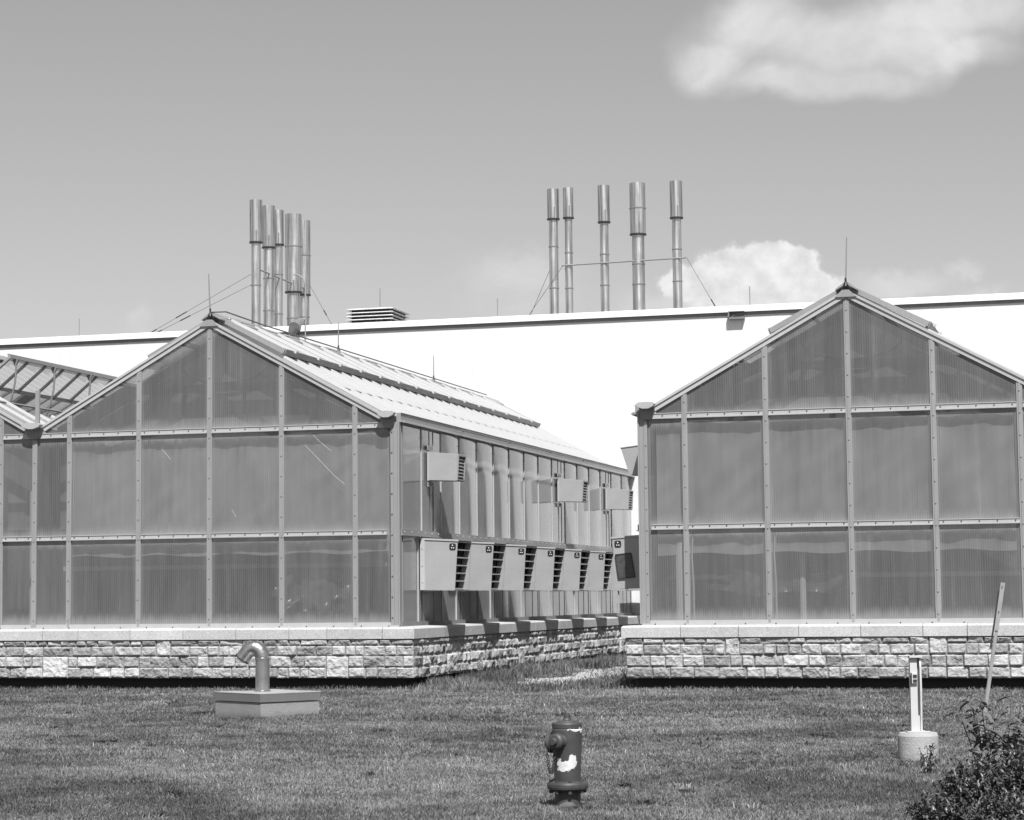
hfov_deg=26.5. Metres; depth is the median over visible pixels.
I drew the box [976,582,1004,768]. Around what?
marker stake
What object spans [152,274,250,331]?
guy wire
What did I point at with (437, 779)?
ground
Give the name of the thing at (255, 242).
flue pipe
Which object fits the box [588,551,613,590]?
ventilation hood
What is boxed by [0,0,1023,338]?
sky
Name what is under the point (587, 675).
gravel
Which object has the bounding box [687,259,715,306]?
guy wire
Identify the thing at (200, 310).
guy wire
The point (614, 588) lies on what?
ventilation hood
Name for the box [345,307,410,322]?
roof louvre
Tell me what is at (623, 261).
spreader bar
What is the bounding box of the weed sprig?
[917,743,939,773]
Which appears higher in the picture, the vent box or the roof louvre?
the roof louvre
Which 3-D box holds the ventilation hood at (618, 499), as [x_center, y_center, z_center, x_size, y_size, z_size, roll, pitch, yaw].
[2.339,2.154,47.222,0.535,1.613,0.430,-2,-5,15]
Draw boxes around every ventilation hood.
[420,538,471,589]
[427,431,465,530]
[469,541,505,590]
[503,544,536,590]
[535,547,564,590]
[557,461,587,541]
[563,549,590,590]
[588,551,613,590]
[605,473,632,546]
[611,535,639,588]
[611,553,632,590]
[620,445,637,475]
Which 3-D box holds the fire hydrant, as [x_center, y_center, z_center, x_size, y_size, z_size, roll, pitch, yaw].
[0.349,2.388,14.499,0.318,0.726,0.286,4,-7,-41]
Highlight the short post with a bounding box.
[898,655,938,761]
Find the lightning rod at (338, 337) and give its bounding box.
[337,322,340,351]
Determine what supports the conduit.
attached to the industrial building
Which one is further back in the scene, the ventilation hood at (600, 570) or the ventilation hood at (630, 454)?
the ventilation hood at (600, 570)
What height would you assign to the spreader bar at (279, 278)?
0.095 m
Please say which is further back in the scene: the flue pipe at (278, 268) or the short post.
the flue pipe at (278, 268)
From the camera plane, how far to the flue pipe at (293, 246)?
58.48 m
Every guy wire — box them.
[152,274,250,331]
[158,285,249,331]
[309,284,331,323]
[529,266,562,314]
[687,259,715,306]
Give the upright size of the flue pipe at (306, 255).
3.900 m
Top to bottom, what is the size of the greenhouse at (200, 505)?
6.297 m
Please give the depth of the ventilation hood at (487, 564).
36.30 m
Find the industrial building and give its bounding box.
[0,292,1023,614]
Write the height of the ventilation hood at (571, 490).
1.613 m
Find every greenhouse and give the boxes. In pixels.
[0,313,639,688]
[621,282,1023,689]
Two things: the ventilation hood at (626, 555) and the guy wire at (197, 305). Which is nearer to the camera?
the ventilation hood at (626, 555)
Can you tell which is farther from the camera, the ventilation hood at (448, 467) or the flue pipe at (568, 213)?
the flue pipe at (568, 213)
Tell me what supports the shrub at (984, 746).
on the ground at (437, 779)
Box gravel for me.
[515,666,626,683]
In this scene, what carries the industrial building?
on the ground at (437, 779)
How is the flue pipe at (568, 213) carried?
on the industrial building
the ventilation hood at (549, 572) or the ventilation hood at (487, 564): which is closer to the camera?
the ventilation hood at (487, 564)
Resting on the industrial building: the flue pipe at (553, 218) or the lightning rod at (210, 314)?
the flue pipe at (553, 218)
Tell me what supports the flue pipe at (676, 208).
on the industrial building
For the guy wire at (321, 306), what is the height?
2.053 m
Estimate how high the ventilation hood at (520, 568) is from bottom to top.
0.834 m
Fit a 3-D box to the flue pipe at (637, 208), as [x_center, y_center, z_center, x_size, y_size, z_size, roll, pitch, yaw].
[3.230,-3.770,55.514,0.434,4.080,0.434,-2,-5,15]
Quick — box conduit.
[294,274,305,339]
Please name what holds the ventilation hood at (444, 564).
attached to the greenhouse at (200, 505)
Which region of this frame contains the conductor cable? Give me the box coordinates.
[211,311,486,394]
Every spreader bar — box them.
[257,268,304,288]
[561,257,686,265]
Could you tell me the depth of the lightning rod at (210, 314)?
34.66 m
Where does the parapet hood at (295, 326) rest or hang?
attached to the industrial building
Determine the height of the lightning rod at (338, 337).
0.594 m
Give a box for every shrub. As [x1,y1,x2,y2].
[902,739,1023,819]
[942,690,1023,804]
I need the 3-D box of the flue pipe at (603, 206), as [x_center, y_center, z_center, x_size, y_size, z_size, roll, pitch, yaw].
[2.376,-3.739,55.748,0.334,4.075,0.334,-2,-5,15]
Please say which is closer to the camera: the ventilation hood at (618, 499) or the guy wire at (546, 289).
the ventilation hood at (618, 499)
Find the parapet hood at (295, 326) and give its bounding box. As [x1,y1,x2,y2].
[288,318,306,335]
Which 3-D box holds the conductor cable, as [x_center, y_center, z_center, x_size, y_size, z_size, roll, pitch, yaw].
[-2.666,-0.957,42.076,0.143,0.061,15.504,-2,-5,15]
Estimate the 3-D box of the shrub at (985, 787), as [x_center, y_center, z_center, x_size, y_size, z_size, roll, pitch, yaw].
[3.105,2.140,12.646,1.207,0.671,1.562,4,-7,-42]
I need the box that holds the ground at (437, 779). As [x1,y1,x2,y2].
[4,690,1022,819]
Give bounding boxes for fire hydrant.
[544,713,587,806]
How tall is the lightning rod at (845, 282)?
0.764 m
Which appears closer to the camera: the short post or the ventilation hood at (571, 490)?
the short post
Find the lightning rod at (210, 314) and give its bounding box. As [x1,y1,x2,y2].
[206,274,213,318]
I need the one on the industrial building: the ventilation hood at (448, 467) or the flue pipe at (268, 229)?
the flue pipe at (268, 229)
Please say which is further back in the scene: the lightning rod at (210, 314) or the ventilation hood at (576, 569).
the ventilation hood at (576, 569)
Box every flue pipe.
[249,199,262,325]
[262,205,275,326]
[274,210,283,326]
[285,213,301,325]
[300,220,310,324]
[547,188,559,313]
[563,187,573,312]
[598,185,610,311]
[629,182,646,309]
[670,180,682,307]
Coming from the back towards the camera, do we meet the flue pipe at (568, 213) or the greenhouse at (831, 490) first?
the flue pipe at (568, 213)
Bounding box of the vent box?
[214,641,320,716]
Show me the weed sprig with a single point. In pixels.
(930, 758)
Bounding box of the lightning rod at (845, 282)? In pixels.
[841,237,849,289]

